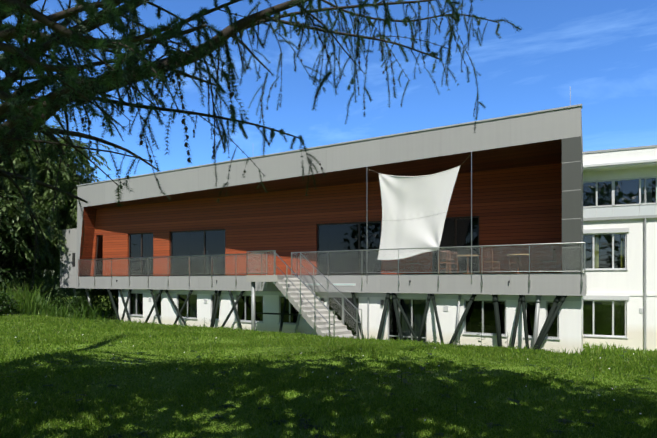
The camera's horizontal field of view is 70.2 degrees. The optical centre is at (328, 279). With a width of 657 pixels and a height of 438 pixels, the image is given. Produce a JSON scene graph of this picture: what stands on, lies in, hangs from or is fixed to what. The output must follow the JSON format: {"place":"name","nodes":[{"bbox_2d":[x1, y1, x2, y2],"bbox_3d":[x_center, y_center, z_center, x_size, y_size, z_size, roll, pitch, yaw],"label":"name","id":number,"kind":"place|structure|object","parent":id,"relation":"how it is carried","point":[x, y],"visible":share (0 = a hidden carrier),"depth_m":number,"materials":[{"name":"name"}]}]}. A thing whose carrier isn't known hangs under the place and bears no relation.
{"place":"outdoors","nodes":[
{"label":"outdoors","id":0,"kind":"place"},
{"bbox_2d":[0,0,521,288],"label":"larch tree","id":1,"kind":"object","parent":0,"point":[72,72],"depth_m":4.51,"materials":[{"name":"green plant"}]},
{"bbox_2d":[4,2,475,269],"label":"larch cones","id":2,"kind":"object","parent":1,"relation":"on","point":[143,129],"visible":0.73,"depth_m":5.39,"materials":[{"name":"brown"}]},
{"bbox_2d":[79,163,561,275],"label":"wood cladding wall","id":3,"kind":"structure","parent":0,"point":[519,205],"depth_m":22.70,"materials":[{"name":"brown wood"}]},
{"bbox_2d":[93,216,478,275],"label":"windows","id":4,"kind":"structure","parent":3,"relation":"in","point":[364,235],"depth_m":22.46,"materials":[{"name":"glass"}]},
{"bbox_2d":[0,280,656,437],"bbox_3d":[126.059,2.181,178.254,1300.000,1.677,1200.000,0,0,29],"label":"lawn ground","id":5,"kind":"structure","parent":0,"point":[495,373],"depth_m":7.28,"materials":[{"name":"green plant"}]},
{"bbox_2d":[0,290,24,315],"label":"bush","id":6,"kind":"object","parent":5,"relation":"on","point":[8,299],"depth_m":23.44,"materials":[{"name":"green plant"}]},
{"bbox_2d":[0,185,57,292],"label":"tree","id":7,"kind":"object","parent":5,"relation":"on","point":[3,243],"depth_m":28.55,"materials":[{"name":"green plant"}]},
{"bbox_2d":[1,277,59,308],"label":"bush","id":8,"kind":"object","parent":5,"relation":"on","point":[38,287],"depth_m":39.41,"materials":[{"name":"green plant"}]},
{"bbox_2d":[39,288,70,308],"bbox_3d":[-18.125,1.944,30.437,3.619,2.774,3.616,0,0,29],"label":"bush","id":9,"kind":"object","parent":5,"relation":"on","point":[52,297],"depth_m":30.33,"materials":[{"name":"green plant"}]},
{"bbox_2d":[0,116,111,292],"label":"willow tree","id":10,"kind":"object","parent":5,"relation":"on","point":[21,169],"depth_m":29.94,"materials":[{"name":"green plant"}]},
{"bbox_2d":[0,263,117,295],"bbox_3d":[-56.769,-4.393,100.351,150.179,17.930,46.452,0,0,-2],"label":"hedge leaves","id":11,"kind":"object","parent":5,"relation":"on","point":[7,282],"depth_m":83.04,"materials":[{"name":"green plant"}]},
{"bbox_2d":[45,274,95,307],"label":"bush","id":12,"kind":"object","parent":5,"relation":"on","point":[66,289],"depth_m":40.79,"materials":[{"name":"green plant"}]},
{"bbox_2d":[66,295,91,317],"bbox_3d":[-15.180,2.100,28.492,1.972,2.444,1.980,0,0,29],"label":"bush","id":13,"kind":"object","parent":5,"relation":"on","point":[75,299],"depth_m":28.23,"materials":[{"name":"green plant"}]},
{"bbox_2d":[71,288,102,316],"bbox_3d":[-15.564,1.903,29.980,2.302,3.110,2.347,0,0,29],"label":"bush","id":14,"kind":"object","parent":5,"relation":"on","point":[82,293],"depth_m":29.93,"materials":[{"name":"green plant"}]},
{"bbox_2d":[88,289,118,319],"bbox_3d":[-15.351,1.811,32.430,3.754,3.322,3.727,0,0,29],"label":"bush","id":15,"kind":"object","parent":5,"relation":"on","point":[101,295],"depth_m":31.99,"materials":[{"name":"green plant"}]},
{"bbox_2d":[105,293,118,319],"bbox_3d":[-14.666,2.114,32.941,2.438,2.476,2.420,0,0,29],"label":"bush","id":16,"kind":"object","parent":5,"relation":"on","point":[112,306],"depth_m":32.61,"materials":[{"name":"green plant"}]},
{"bbox_2d":[251,282,254,329],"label":"column","id":17,"kind":"structure","parent":5,"relation":"on","point":[252,304],"depth_m":19.80,"materials":[{"name":"white metal"}]},
{"bbox_2d":[246,275,356,337],"bbox_3d":[-0.824,1.193,18.421,6.463,2.750,1.848,0,0,45],"label":"concrete stair","id":18,"kind":"object","parent":5,"relation":"on","point":[322,324],"visible":0.67,"depth_m":18.27,"materials":[{"name":"grey concrete"}]},
{"bbox_2d":[247,250,361,337],"bbox_3d":[-1.112,0.605,18.745,5.549,3.616,1.766,0,0,43],"label":"stair railing","id":19,"kind":"object","parent":18,"relation":"attached to","point":[315,296],"visible":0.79,"depth_m":18.51,"materials":[{"name":"grey metal"}]},
{"bbox_2d":[73,288,541,348],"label":"support columns","id":20,"kind":"structure","parent":5,"relation":"on","point":[537,312],"depth_m":15.79,"materials":[{"name":"silver metal"}]},
{"bbox_2d":[17,337,640,420],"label":"lawn clover flowers","id":21,"kind":"object","parent":5,"relation":"on","point":[350,379],"visible":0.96,"depth_m":7.20,"materials":[{"name":"white plant"}]},
{"bbox_2d":[107,289,566,348],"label":"support struts","id":22,"kind":"object","parent":5,"relation":"on","point":[550,318],"visible":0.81,"depth_m":17.66,"materials":[{"name":"metal"}]},
{"bbox_2d":[583,145,656,350],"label":"building wall","id":23,"kind":"structure","parent":5,"relation":"on","point":[624,163],"depth_m":19.92,"materials":[{"name":"white paint"}]},
{"bbox_2d":[367,179,645,349],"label":"downpipes","id":24,"kind":"object","parent":23,"relation":"attached to","point":[644,279],"visible":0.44,"depth_m":19.68,"materials":[{"name":"silver metal"}]},
{"bbox_2d":[583,232,627,337],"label":"windows","id":25,"kind":"structure","parent":23,"relation":"in","point":[605,318],"depth_m":20.44,"materials":[{"name":"clear glass"}]},
{"bbox_2d":[583,176,656,207],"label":"window","id":26,"kind":"structure","parent":23,"relation":"in","point":[615,192],"depth_m":20.07,"materials":[{"name":"clear glass"}]},
{"bbox_2d":[0,0,656,181],"label":"sky","id":27,"kind":"structure","parent":0,"point":[605,51],"materials":[{"name":"blue"}]},
{"bbox_2d":[119,289,582,354],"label":"ground floor wall","id":28,"kind":"structure","parent":0,"point":[571,324],"depth_m":18.56,"materials":[{"name":"white paint"}]},
{"bbox_2d":[60,104,586,295],"bbox_3d":[-2.126,-2.559,26.981,29.810,6.155,11.035,0,0,29],"label":"frame","id":29,"kind":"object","parent":28,"relation":"on","point":[545,137],"depth_m":18.55,"materials":[{"name":"grey concrete"}]},
{"bbox_2d":[72,253,74,266],"bbox_3d":[-16.076,-1.267,29.523,0.300,0.870,0.060,0,0,29],"label":"pavilion end window","id":30,"kind":"structure","parent":29,"relation":"in","point":[73,259],"depth_m":29.51,"materials":[{"name":"black glass"}]},
{"bbox_2d":[116,280,509,285],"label":"deck fascia lamps","id":31,"kind":"object","parent":29,"relation":"attached to","point":[341,284],"visible":0.88,"depth_m":19.26,"materials":[{"name":"grey"}]},
{"bbox_2d":[78,242,585,290],"bbox_3d":[-3.209,-0.422,21.580,26.431,1.561,0.626,0,0,29],"label":"deck railing","id":32,"kind":"object","parent":29,"relation":"attached to","point":[465,252],"visible":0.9,"depth_m":18.41,"materials":[{"name":"silver metal"}]},
{"bbox_2d":[397,258,411,273],"bbox_3d":[3.249,-0.662,19.890,0.477,0.902,0.480,0,0,-36],"label":"chair","id":33,"kind":"object","parent":29,"relation":"on","point":[404,263],"depth_m":19.93,"materials":[{"name":"brown wood"}]},
{"bbox_2d":[410,256,423,273],"bbox_3d":[3.647,-0.662,19.268,0.480,0.902,0.476,0,0,-1],"label":"chair","id":34,"kind":"object","parent":29,"relation":"on","point":[412,269],"depth_m":19.17,"materials":[{"name":"brown wood"}]},
{"bbox_2d":[367,151,471,282],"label":"sheet poles and cords","id":35,"kind":"object","parent":29,"relation":"attached to","point":[471,215],"visible":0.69,"depth_m":16.64,"materials":[{"name":"grey metal"}]},
{"bbox_2d":[439,251,450,273],"bbox_3d":[4.544,-0.662,18.310,0.480,0.902,0.478,0,0,9],"label":"chair","id":36,"kind":"object","parent":29,"relation":"on","point":[449,268],"depth_m":18.11,"materials":[{"name":"brown wood"}]},
{"bbox_2d":[446,253,458,273],"bbox_3d":[5.045,-0.662,19.004,0.480,0.902,0.478,0,0,9],"label":"chair","id":37,"kind":"object","parent":29,"relation":"on","point":[452,263],"depth_m":19.17,"materials":[{"name":"brown wood"}]},
{"bbox_2d":[463,255,477,273],"bbox_3d":[5.462,-0.587,18.314,0.800,0.750,0.800,0,0,29],"label":"table","id":38,"kind":"object","parent":29,"relation":"on","point":[467,256],"visible":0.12,"depth_m":18.29,"materials":[{"name":"brown"}]},
{"bbox_2d":[482,249,499,273],"bbox_3d":[6.073,-0.662,17.459,0.477,0.902,0.480,0,0,-36],"label":"chair","id":39,"kind":"object","parent":29,"relation":"on","point":[492,261],"depth_m":17.40,"materials":[{"name":"brown wood"}]},
{"bbox_2d":[509,252,521,273],"bbox_3d":[7.420,-0.662,18.541,0.478,0.902,0.480,0,0,19],"label":"chair","id":40,"kind":"object","parent":29,"relation":"on","point":[520,262],"depth_m":18.66,"materials":[{"name":"brown wood"}]},
{"bbox_2d":[507,254,527,273],"bbox_3d":[7.181,-0.587,17.701,0.800,0.750,0.800,0,0,29],"label":"table","id":41,"kind":"object","parent":29,"relation":"on","point":[517,260],"visible":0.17,"depth_m":17.67,"materials":[{"name":"brown"}]},
{"bbox_2d":[540,249,556,272],"bbox_3d":[8.001,-0.662,17.016,0.478,0.902,0.480,0,0,37],"label":"chair","id":42,"kind":"object","parent":29,"relation":"on","point":[554,251],"depth_m":16.96,"materials":[{"name":"brown wood"}]},
{"bbox_2d":[128,293,559,342],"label":"ground floor windows","id":43,"kind":"structure","parent":28,"relation":"in","point":[480,313],"depth_m":18.45,"materials":[{"name":"black glass"}]},
{"bbox_2d":[149,298,643,312],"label":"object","id":44,"kind":"object","parent":28,"relation":"on","point":[445,308],"visible":0.79,"depth_m":19.78,"materials":[{"name":"silver metal"}]},
{"bbox_2d":[378,167,458,258],"bbox_3d":[3.355,-2.500,17.817,3.398,3.447,0.391,0,0,29],"label":"shade sail","id":45,"kind":"object","parent":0,"point":[410,199],"visible":0.98,"depth_m":17.89,"materials":[{"name":"white fabric"}]},
{"bbox_2d":[377,166,459,259],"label":"sheet hems","id":46,"kind":"object","parent":45,"relation":"attached to","point":[414,218],"visible":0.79,"depth_m":17.83,"materials":[{"name":"white fabric"}]}
]}

